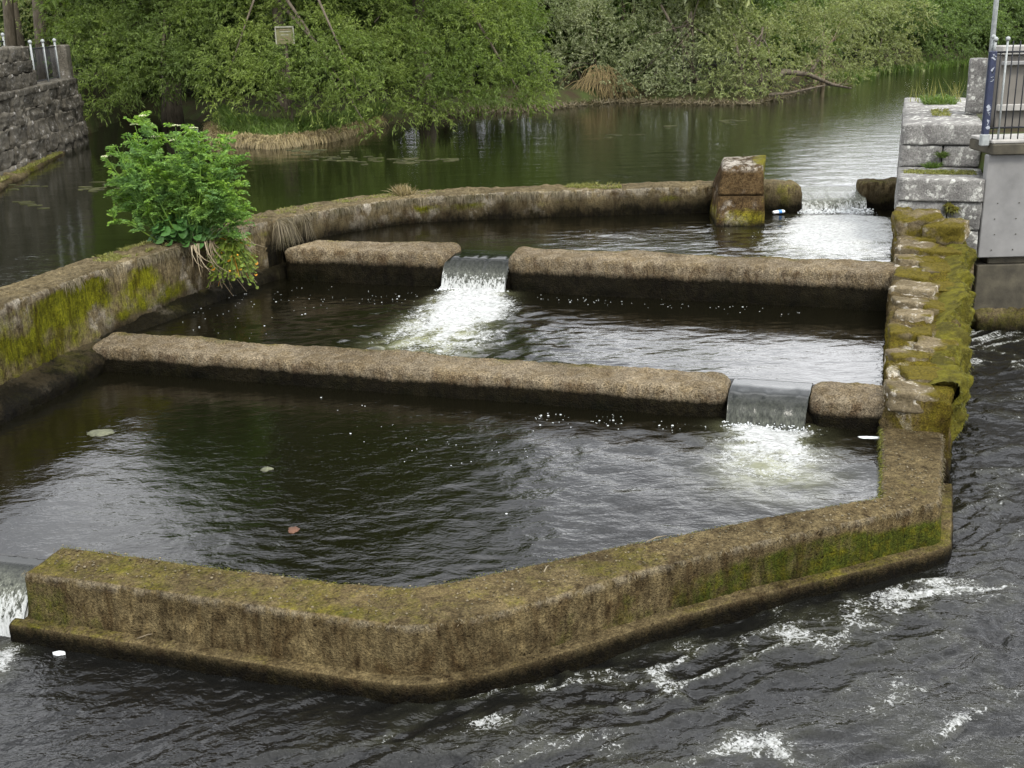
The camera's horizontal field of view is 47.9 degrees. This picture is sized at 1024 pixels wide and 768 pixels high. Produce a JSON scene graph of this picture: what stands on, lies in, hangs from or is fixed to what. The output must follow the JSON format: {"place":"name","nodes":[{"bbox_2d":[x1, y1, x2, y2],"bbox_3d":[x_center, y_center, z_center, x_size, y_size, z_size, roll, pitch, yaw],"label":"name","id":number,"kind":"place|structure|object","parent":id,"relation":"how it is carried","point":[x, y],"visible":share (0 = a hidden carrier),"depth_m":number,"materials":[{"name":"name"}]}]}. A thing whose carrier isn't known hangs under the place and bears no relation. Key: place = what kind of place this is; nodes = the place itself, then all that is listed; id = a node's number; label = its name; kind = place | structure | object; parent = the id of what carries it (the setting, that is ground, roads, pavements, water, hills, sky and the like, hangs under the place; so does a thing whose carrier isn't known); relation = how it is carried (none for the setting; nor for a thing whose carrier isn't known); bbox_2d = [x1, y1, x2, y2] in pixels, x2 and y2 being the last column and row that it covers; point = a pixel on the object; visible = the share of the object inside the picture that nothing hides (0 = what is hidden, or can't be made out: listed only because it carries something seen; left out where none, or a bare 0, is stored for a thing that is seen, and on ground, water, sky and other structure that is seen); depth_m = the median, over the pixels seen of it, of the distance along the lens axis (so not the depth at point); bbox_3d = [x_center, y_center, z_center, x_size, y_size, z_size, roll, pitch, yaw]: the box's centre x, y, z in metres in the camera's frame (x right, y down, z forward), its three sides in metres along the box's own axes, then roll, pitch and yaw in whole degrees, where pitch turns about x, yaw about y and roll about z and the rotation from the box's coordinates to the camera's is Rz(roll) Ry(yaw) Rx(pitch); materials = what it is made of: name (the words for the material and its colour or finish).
{"place":"outdoors","nodes":[
{"label":"outdoors","id":0,"kind":"place"},
{"bbox_2d":[0,372,880,587],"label":"pool water","id":1,"kind":"structure","parent":0,"point":[171,467],"depth_m":10.58,"materials":[{"name":"liquid"}]},
{"bbox_2d":[0,555,43,636],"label":"waterfall","id":2,"kind":"structure","parent":1,"relation":"on","point":[13,598],"depth_m":8.97,"materials":[{"name":"liquid"}]},
{"bbox_2d":[87,429,114,436],"bbox_3d":[-4.284,0.510,11.984,0.253,0.044,0.246,-16,23,-38],"label":"scum raft","id":3,"kind":"object","parent":1,"relation":"on","point":[100,432],"visible":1,"depth_m":11.95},
{"bbox_2d":[288,526,299,532],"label":"sunken leaf","id":4,"kind":"object","parent":1,"relation":"on","point":[293,529],"visible":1,"depth_m":9.57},
{"bbox_2d":[92,332,812,423],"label":"weir wall","id":5,"kind":"structure","parent":1,"relation":"in","point":[648,390],"depth_m":12.90,"materials":[{"name":"concrete"}]},
{"bbox_2d":[726,378,812,430],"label":"waterfall","id":6,"kind":"structure","parent":5,"relation":"on","point":[765,403],"depth_m":11.74,"materials":[{"name":"liquid"}]},
{"bbox_2d":[722,421,809,433],"bbox_3d":[2.499,0.448,11.560,0.945,0.065,0.236,4,19,17],"label":"froth","id":7,"kind":"object","parent":1,"relation":"on","point":[767,426],"visible":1,"depth_m":11.61,"materials":[{"name":"white liquid"}]},
{"bbox_2d":[807,381,884,431],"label":"weir wall","id":8,"kind":"structure","parent":1,"relation":"in","point":[856,406],"depth_m":11.54,"materials":[{"name":"concrete"}]},
{"bbox_2d":[858,436,879,438],"bbox_3d":[3.465,0.533,11.294,0.373,0.037,0.067,-2,18,0],"label":"foam raft","id":9,"kind":"object","parent":1,"relation":"on","point":[870,437],"visible":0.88,"depth_m":11.27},
{"bbox_2d":[0,66,968,286],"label":"river water","id":10,"kind":"structure","parent":0,"point":[833,136],"depth_m":25.48,"materials":[{"name":"liquid"}]},
{"bbox_2d":[8,118,746,208],"bbox_3d":[-1.989,-5.648,27.540,20.070,0.030,5.324,-17,23,-39],"label":"floating weed","id":11,"kind":"object","parent":10,"relation":"on","point":[351,159],"visible":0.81,"depth_m":25.27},
{"bbox_2d":[767,75,850,95],"bbox_3d":[10.164,-10.509,40.498,1.323,0.462,5.438,15,24,41],"label":"fallen branch","id":12,"kind":"object","parent":10,"relation":"on","point":[791,92],"visible":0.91,"depth_m":39.99,"materials":[{"name":"wood"}]},
{"bbox_2d":[764,179,872,211],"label":"weir wall","id":13,"kind":"structure","parent":10,"relation":"in","point":[786,196],"depth_m":19.43,"materials":[{"name":"concrete"}]},
{"bbox_2d":[709,155,765,225],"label":"leaning pillar","id":14,"kind":"structure","parent":13,"relation":"on","point":[738,193],"depth_m":18.47,"materials":[{"name":"stone"}]},
{"bbox_2d":[801,186,866,211],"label":"waterfall","id":15,"kind":"structure","parent":13,"relation":"on","point":[830,197],"depth_m":19.52,"materials":[{"name":"liquid"}]},
{"bbox_2d":[828,57,982,81],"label":"reeds","id":16,"kind":"object","parent":10,"relation":"on","point":[945,64],"visible":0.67,"depth_m":53.32,"materials":[{"name":"green plant"}]},
{"bbox_2d":[135,278,885,391],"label":"pool water","id":17,"kind":"structure","parent":0,"point":[813,345],"depth_m":14.45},
{"bbox_2d":[435,286,503,294],"bbox_3d":[-0.630,-1.269,16.218,1.150,0.076,0.556,4,19,18],"label":"froth","id":18,"kind":"object","parent":17,"relation":"on","point":[457,289],"visible":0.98,"depth_m":16.46,"materials":[{"name":"white liquid"}]},
{"bbox_2d":[508,246,896,310],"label":"weir wall","id":19,"kind":"structure","parent":17,"relation":"in","point":[836,283],"depth_m":15.49,"materials":[{"name":"concrete"}]},
{"bbox_2d":[0,329,1023,767],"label":"tail water","id":20,"kind":"structure","parent":0,"point":[924,669],"depth_m":7.96,"materials":[{"name":"liquid"}]},
{"bbox_2d":[36,39,1023,258],"bbox_3d":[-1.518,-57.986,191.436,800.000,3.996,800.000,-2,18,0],"label":"ground","id":21,"kind":"structure","parent":0,"point":[191,112],"depth_m":38.85,"materials":[{"name":"plant"}]},
{"bbox_2d":[0,0,34,45],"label":"slim tree","id":22,"kind":"object","parent":21,"relation":"on","point":[10,28],"visible":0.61,"depth_m":34.15,"materials":[{"name":"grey plant"}]},
{"bbox_2d":[0,0,67,57],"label":"slim tree","id":23,"kind":"object","parent":21,"relation":"on","point":[20,39],"visible":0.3,"depth_m":37.15,"materials":[{"name":"grey plant"}]},
{"bbox_2d":[0,45,88,176],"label":"quay wall","id":24,"kind":"structure","parent":21,"relation":"on","point":[40,119],"depth_m":26.32,"materials":[{"name":"stone"}]},
{"bbox_2d":[0,151,64,191],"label":"foot ledge","id":25,"kind":"object","parent":24,"relation":"attached to","point":[14,178],"visible":0.3,"depth_m":23.96,"materials":[{"name":"concrete"}]},
{"bbox_2d":[0,151,61,181],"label":"grass tuft","id":26,"kind":"object","parent":25,"relation":"on","point":[30,165],"visible":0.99,"depth_m":25.07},
{"bbox_2d":[28,38,60,81],"bbox_3d":[-11.552,-7.984,28.527,0.099,1.071,2.444,-4,18,-7],"label":"quay railing","id":27,"kind":"object","parent":24,"relation":"on","point":[46,64],"visible":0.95,"depth_m":28.50,"materials":[{"name":"metal"}]},
{"bbox_2d":[49,44,73,77],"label":"end block","id":28,"kind":"structure","parent":24,"relation":"on","point":[64,61],"depth_m":30.07,"materials":[{"name":"stone"}]},
{"bbox_2d":[0,0,95,79],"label":"slim tree","id":29,"kind":"object","parent":21,"relation":"on","point":[36,14],"visible":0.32,"depth_m":33.23,"materials":[{"name":"grey plant"}]},
{"bbox_2d":[25,0,84,57],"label":"slim tree","id":30,"kind":"object","parent":21,"relation":"on","point":[61,43],"visible":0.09,"depth_m":37.87,"materials":[{"name":"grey plant"}]},
{"bbox_2d":[0,0,130,70],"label":"woodland tree","id":31,"kind":"object","parent":21,"relation":"on","point":[22,19],"visible":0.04,"depth_m":39.77,"materials":[{"name":"green plant"}]},
{"bbox_2d":[1,2,138,70],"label":"woodland tree","id":32,"kind":"object","parent":21,"relation":"on","point":[29,5],"visible":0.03,"depth_m":40.10,"materials":[{"name":"green plant"}]},
{"bbox_2d":[0,0,144,71],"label":"woodland tree","id":33,"kind":"object","parent":21,"relation":"on","point":[73,60],"visible":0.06,"depth_m":39.57,"materials":[{"name":"green plant"}]},
{"bbox_2d":[13,0,258,126],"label":"willow tree","id":34,"kind":"object","parent":21,"relation":"on","point":[165,42],"visible":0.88,"depth_m":31.55,"materials":[{"name":"green plant"}]},
{"bbox_2d":[68,0,237,97],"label":"woodland tree","id":35,"kind":"object","parent":21,"relation":"on","point":[127,53],"visible":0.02,"depth_m":40.47,"materials":[{"name":"green plant"}]},
{"bbox_2d":[124,0,256,92],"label":"woodland tree","id":36,"kind":"object","parent":21,"relation":"on","point":[183,58],"visible":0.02,"depth_m":41.08,"materials":[{"name":"green plant"}]},
{"bbox_2d":[172,0,303,90],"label":"woodland tree","id":37,"kind":"object","parent":21,"relation":"on","point":[225,24],"visible":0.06,"depth_m":38.75,"materials":[{"name":"green plant"}]},
{"bbox_2d":[181,29,303,89],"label":"woodland tree","id":38,"kind":"object","parent":21,"relation":"on","point":[226,79],"depth_m":41.92,"materials":[{"name":"green plant"}]},
{"bbox_2d":[205,0,363,93],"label":"woodland tree","id":39,"kind":"object","parent":21,"relation":"on","point":[285,21],"visible":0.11,"depth_m":37.76,"materials":[{"name":"green plant"}]},
{"bbox_2d":[275,26,294,122],"bbox_3d":[-5.685,-7.622,29.373,0.474,2.870,0.110,-2,18,0],"label":"notice board","id":40,"kind":"object","parent":21,"relation":"on","point":[286,32],"visible":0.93,"depth_m":28.99,"materials":[{"name":"beige wood"}]},
{"bbox_2d":[181,0,389,143],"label":"willow tree","id":41,"kind":"object","parent":21,"relation":"on","point":[279,79],"visible":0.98,"depth_m":29.24,"materials":[{"name":"green plant"}]},
{"bbox_2d":[199,115,387,149],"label":"dry grass","id":42,"kind":"structure","parent":21,"relation":"on","point":[280,141],"depth_m":28.96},
{"bbox_2d":[208,100,387,147],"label":"bank grass","id":43,"kind":"structure","parent":21,"relation":"on","point":[266,125],"depth_m":29.95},
{"bbox_2d":[260,0,440,90],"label":"woodland tree","id":44,"kind":"object","parent":21,"relation":"on","point":[361,22],"visible":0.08,"depth_m":37.80,"materials":[{"name":"green plant"}]},
{"bbox_2d":[0,180,713,424],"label":"river wall","id":45,"kind":"structure","parent":21,"relation":"on","point":[52,332],"depth_m":15.52,"materials":[{"name":"concrete"}]},
{"bbox_2d":[82,240,167,261],"bbox_3d":[-5.114,-1.751,15.242,0.524,0.084,1.323,6,19,22],"label":"grass tuft","id":46,"kind":"object","parent":45,"relation":"on","point":[105,257],"visible":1,"depth_m":15.05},
{"bbox_2d":[101,110,256,242],"bbox_3d":[-4.566,-2.816,15.728,2.188,1.763,1.409,-2,18,0],"label":"leafy bush","id":47,"kind":"object","parent":45,"relation":"on","point":[160,193],"visible":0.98,"depth_m":15.63,"materials":[{"name":"green plant"}]},
{"bbox_2d":[147,212,210,248],"bbox_3d":[-4.625,-2.123,15.790,0.788,0.506,0.622,10,21,32],"label":"dock plant","id":48,"kind":"object","parent":45,"relation":"on","point":[182,228],"visible":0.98,"depth_m":15.72,"materials":[{"name":"green plant"}]},
{"bbox_2d":[191,229,263,293],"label":"hanging roots","id":49,"kind":"object","parent":45,"relation":"hanging from","point":[210,246],"visible":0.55,"depth_m":15.86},
{"bbox_2d":[205,224,258,288],"bbox_3d":[-3.902,-1.776,15.984,0.746,0.902,0.570,-2,18,0],"label":"trailing plant","id":50,"kind":"object","parent":45,"relation":"on","point":[235,251],"visible":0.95,"depth_m":15.91,"materials":[{"name":"green plant"}]},
{"bbox_2d":[246,206,306,220],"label":"grass tuft","id":51,"kind":"object","parent":45,"relation":"on","point":[286,211],"visible":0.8,"depth_m":18.04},
{"bbox_2d":[272,214,315,252],"bbox_3d":[-3.431,-2.201,17.827,0.700,0.808,1.010,15,24,41],"label":"dry fringe","id":52,"kind":"object","parent":45,"relation":"hanging from","point":[286,228],"visible":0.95,"depth_m":17.57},
{"bbox_2d":[63,190,582,293],"bbox_3d":[-2.735,-2.348,17.305,9.045,0.252,2.087,-17,24,-40],"label":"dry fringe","id":53,"kind":"object","parent":45,"relation":"hanging from","point":[161,254],"visible":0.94,"depth_m":18.43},
{"bbox_2d":[301,190,442,208],"bbox_3d":[-2.334,-3.094,19.157,2.644,0.066,0.657,-12,21,-29],"label":"grass tuft","id":54,"kind":"object","parent":45,"relation":"on","point":[347,200],"visible":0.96,"depth_m":19.18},
{"bbox_2d":[285,240,510,288],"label":"weir wall","id":55,"kind":"structure","parent":45,"relation":"attached to","point":[416,263],"depth_m":17.02,"materials":[{"name":"concrete"}]},
{"bbox_2d":[441,250,513,290],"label":"waterfall","id":56,"kind":"structure","parent":55,"relation":"on","point":[471,269],"depth_m":16.49,"materials":[{"name":"liquid"}]},
{"bbox_2d":[388,181,418,196],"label":"grass tuft","id":57,"kind":"object","parent":45,"relation":"on","point":[403,191],"visible":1,"depth_m":19.41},
{"bbox_2d":[563,181,621,188],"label":"grass tuft","id":58,"kind":"object","parent":45,"relation":"on","point":[588,185],"visible":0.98,"depth_m":19.63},
{"bbox_2d":[303,0,461,87],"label":"woodland tree","id":59,"kind":"object","parent":21,"relation":"on","point":[357,10],"visible":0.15,"depth_m":37.70,"materials":[{"name":"green plant"}]},
{"bbox_2d":[367,0,524,90],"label":"woodland tree","id":60,"kind":"object","parent":21,"relation":"on","point":[498,51],"visible":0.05,"depth_m":39.88,"materials":[{"name":"green plant"}]},
{"bbox_2d":[328,0,565,137],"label":"willow tree","id":61,"kind":"object","parent":21,"relation":"on","point":[421,63],"visible":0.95,"depth_m":31.30,"materials":[{"name":"green plant"}]},
{"bbox_2d":[9,426,952,703],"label":"retaining wall","id":62,"kind":"structure","parent":21,"relation":"on","point":[471,636],"depth_m":8.54,"materials":[{"name":"concrete"}]},
{"bbox_2d":[403,0,564,86],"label":"woodland tree","id":63,"kind":"object","parent":21,"relation":"on","point":[502,47],"visible":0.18,"depth_m":40.22,"materials":[{"name":"green plant"}]},
{"bbox_2d":[441,0,538,79],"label":"woodland tree","id":64,"kind":"object","parent":21,"relation":"on","point":[509,47],"visible":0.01,"depth_m":43.51,"materials":[{"name":"green plant"}]},
{"bbox_2d":[517,2,571,65],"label":"woodland tree","id":65,"kind":"object","parent":21,"relation":"on","point":[546,9],"visible":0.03,"depth_m":45.16,"materials":[{"name":"green plant"}]},
{"bbox_2d":[525,0,642,88],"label":"sallow shrub","id":66,"kind":"object","parent":21,"relation":"on","point":[573,17],"visible":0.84,"depth_m":40.30,"materials":[{"name":"green plant"}]},
{"bbox_2d":[525,0,668,77],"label":"woodland tree","id":67,"kind":"object","parent":21,"relation":"on","point":[618,12],"visible":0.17,"depth_m":44.15,"materials":[{"name":"green plant"}]},
{"bbox_2d":[563,64,639,99],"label":"bare stems","id":68,"kind":"object","parent":21,"relation":"on","point":[595,80],"visible":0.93,"depth_m":39.63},
{"bbox_2d":[593,0,664,74],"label":"slim tree","id":69,"kind":"object","parent":21,"relation":"on","point":[622,6],"visible":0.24,"depth_m":43.88,"materials":[{"name":"grey plant"}]},
{"bbox_2d":[549,0,729,77],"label":"woodland tree","id":70,"kind":"object","parent":21,"relation":"on","point":[616,45],"visible":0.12,"depth_m":44.52,"materials":[{"name":"green plant"}]},
{"bbox_2d":[605,0,674,75],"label":"slim tree","id":71,"kind":"object","parent":21,"relation":"on","point":[632,10],"visible":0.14,"depth_m":44.39,"materials":[{"name":"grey plant"}]},
{"bbox_2d":[600,0,746,99],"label":"sallow shrub","id":72,"kind":"object","parent":21,"relation":"on","point":[691,55],"visible":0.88,"depth_m":39.38,"materials":[{"name":"green plant"}]},
{"bbox_2d":[442,64,964,115],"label":"bank undergrowth","id":73,"kind":"object","parent":21,"relation":"on","point":[670,101],"visible":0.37,"depth_m":38.01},
{"bbox_2d":[619,0,796,72],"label":"woodland tree","id":74,"kind":"object","parent":21,"relation":"on","point":[769,5],"visible":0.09,"depth_m":44.64,"materials":[{"name":"green plant"}]},
{"bbox_2d":[658,0,802,104],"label":"sallow shrub","id":75,"kind":"object","parent":21,"relation":"on","point":[761,84],"visible":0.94,"depth_m":38.41,"materials":[{"name":"green plant"}]},
{"bbox_2d":[729,0,829,69],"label":"woodland tree","id":76,"kind":"object","parent":21,"relation":"on","point":[776,38],"visible":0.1,"depth_m":47.84,"materials":[{"name":"green plant"}]},
{"bbox_2d":[727,0,862,64],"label":"woodland tree","id":77,"kind":"object","parent":21,"relation":"on","point":[816,2],"visible":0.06,"depth_m":49.60,"materials":[{"name":"green plant"}]},
{"bbox_2d":[731,0,881,58],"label":"woodland tree","id":78,"kind":"object","parent":21,"relation":"on","point":[861,4],"visible":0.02,"depth_m":52.26,"materials":[{"name":"green plant"}]},
{"bbox_2d":[762,0,895,93],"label":"sallow shrub","id":79,"kind":"object","parent":21,"relation":"on","point":[832,12],"visible":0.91,"depth_m":43.66,"materials":[{"name":"green plant"}]},
{"bbox_2d":[768,62,854,88],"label":"fallen branch","id":80,"kind":"object","parent":79,"relation":"attached to","point":[804,73],"visible":0.84,"depth_m":40.67,"materials":[{"name":"wood"}]},
{"bbox_2d":[805,33,843,79],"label":"fallen branch","id":81,"kind":"object","parent":79,"relation":"attached to","point":[812,69],"visible":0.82,"depth_m":41.99,"materials":[{"name":"wood"}]},
{"bbox_2d":[829,0,913,55],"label":"woodland tree","id":82,"kind":"object","parent":21,"relation":"on","point":[874,40],"visible":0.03,"depth_m":56.22,"materials":[{"name":"green plant"}]},
{"bbox_2d":[856,177,896,208],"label":"weir wall","id":83,"kind":"structure","parent":21,"relation":"on","point":[879,193],"depth_m":19.50,"materials":[{"name":"concrete"}]},
{"bbox_2d":[843,12,923,50],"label":"woodland tree","id":84,"kind":"object","parent":21,"relation":"on","point":[896,42],"depth_m":61.59,"materials":[{"name":"green plant"}]},
{"bbox_2d":[840,0,942,74],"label":"sallow shrub","id":85,"kind":"object","parent":21,"relation":"on","point":[887,47],"visible":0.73,"depth_m":51.76,"materials":[{"name":"green plant"}]},
{"bbox_2d":[879,207,969,483],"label":"stone wall","id":86,"kind":"structure","parent":21,"relation":"on","point":[914,400],"depth_m":12.96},
{"bbox_2d":[928,241,977,455],"bbox_3d":[5.287,-0.626,13.805,0.520,1.463,5.399,5,19,21],"label":"moss","id":87,"kind":"object","parent":86,"relation":"on","point":[960,295],"visible":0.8,"depth_m":12.58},
{"bbox_2d":[894,97,984,290],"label":"stepped pier","id":88,"kind":"structure","parent":21,"relation":"on","point":[925,134],"depth_m":16.96,"materials":[{"name":"grey stone"}]},
{"bbox_2d":[917,150,949,167],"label":"grass tuft","id":89,"kind":"object","parent":88,"relation":"on","point":[943,154],"visible":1,"depth_m":17.05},
{"bbox_2d":[908,75,963,102],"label":"flower stalks","id":90,"kind":"object","parent":88,"relation":"on","point":[954,91],"visible":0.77,"depth_m":20.81,"materials":[{"name":"green plant"}]},
{"bbox_2d":[901,168,976,174],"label":"moss","id":91,"kind":"object","parent":88,"relation":"on","point":[945,171],"visible":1,"depth_m":16.61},
{"bbox_2d":[929,108,950,115],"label":"moss","id":92,"kind":"object","parent":88,"relation":"on","point":[943,112],"visible":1,"depth_m":18.65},
{"bbox_2d":[919,93,964,104],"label":"grass tuft","id":93,"kind":"object","parent":88,"relation":"on","point":[940,100],"visible":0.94,"depth_m":20.26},
{"bbox_2d":[943,202,960,217],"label":"moss","id":94,"kind":"object","parent":88,"relation":"on","point":[950,208],"visible":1,"depth_m":16.06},
{"bbox_2d":[965,58,987,113],"bbox_3d":[7.360,-4.721,18.252,0.287,0.861,0.269,4,19,17],"label":"stone post","id":95,"kind":"object","parent":88,"relation":"on","point":[976,83],"visible":0.9,"depth_m":18.14,"materials":[{"name":"grey stone"}]},
{"bbox_2d":[878,0,1011,66],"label":"sallow shrub","id":96,"kind":"object","parent":21,"relation":"on","point":[948,25],"visible":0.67,"depth_m":55.52,"materials":[{"name":"green plant"}]},
{"bbox_2d":[897,0,1015,50],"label":"woodland tree","id":97,"kind":"object","parent":21,"relation":"on","point":[959,9],"visible":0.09,"depth_m":61.05,"materials":[{"name":"green plant"}]},
{"bbox_2d":[953,0,1023,55],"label":"sallow shrub","id":98,"kind":"object","parent":21,"relation":"on","point":[1016,16],"visible":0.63,"depth_m":58.85,"materials":[{"name":"green plant"}]},
{"bbox_2d":[982,0,998,117],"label":"lamp pole","id":99,"kind":"object","parent":21,"relation":"on","point":[994,16],"visible":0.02,"depth_m":16.82,"materials":[{"name":"metal"}]},
{"bbox_2d":[969,133,1023,331],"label":"concrete wall","id":100,"kind":"structure","parent":21,"relation":"on","point":[998,289],"depth_m":16.26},
{"bbox_2d":[979,34,1023,145],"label":"gate railing","id":101,"kind":"object","parent":100,"relation":"on","point":[984,138],"visible":1,"depth_m":15.66,"materials":[{"name":"metal"}]},
{"bbox_2d":[983,1,1023,44],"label":"woodland tree","id":102,"kind":"object","parent":21,"relation":"on","point":[1012,28],"visible":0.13,"depth_m":60.77,"materials":[{"name":"green plant"}]},
{"bbox_2d":[279,209,893,261],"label":"pool water","id":103,"kind":"structure","parent":0,"point":[865,236],"depth_m":17.87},
{"bbox_2d":[799,207,876,215],"bbox_3d":[5.429,-2.852,19.160,1.297,0.094,0.610,-2,18,0],"label":"froth","id":104,"kind":"object","parent":103,"relation":"on","point":[855,210],"visible":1,"depth_m":19.32,"materials":[{"name":"white liquid"}]},
{"bbox_2d":[990,45,1023,126],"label":"railing","id":105,"kind":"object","parent":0,"point":[1012,88],"depth_m":17.92,"materials":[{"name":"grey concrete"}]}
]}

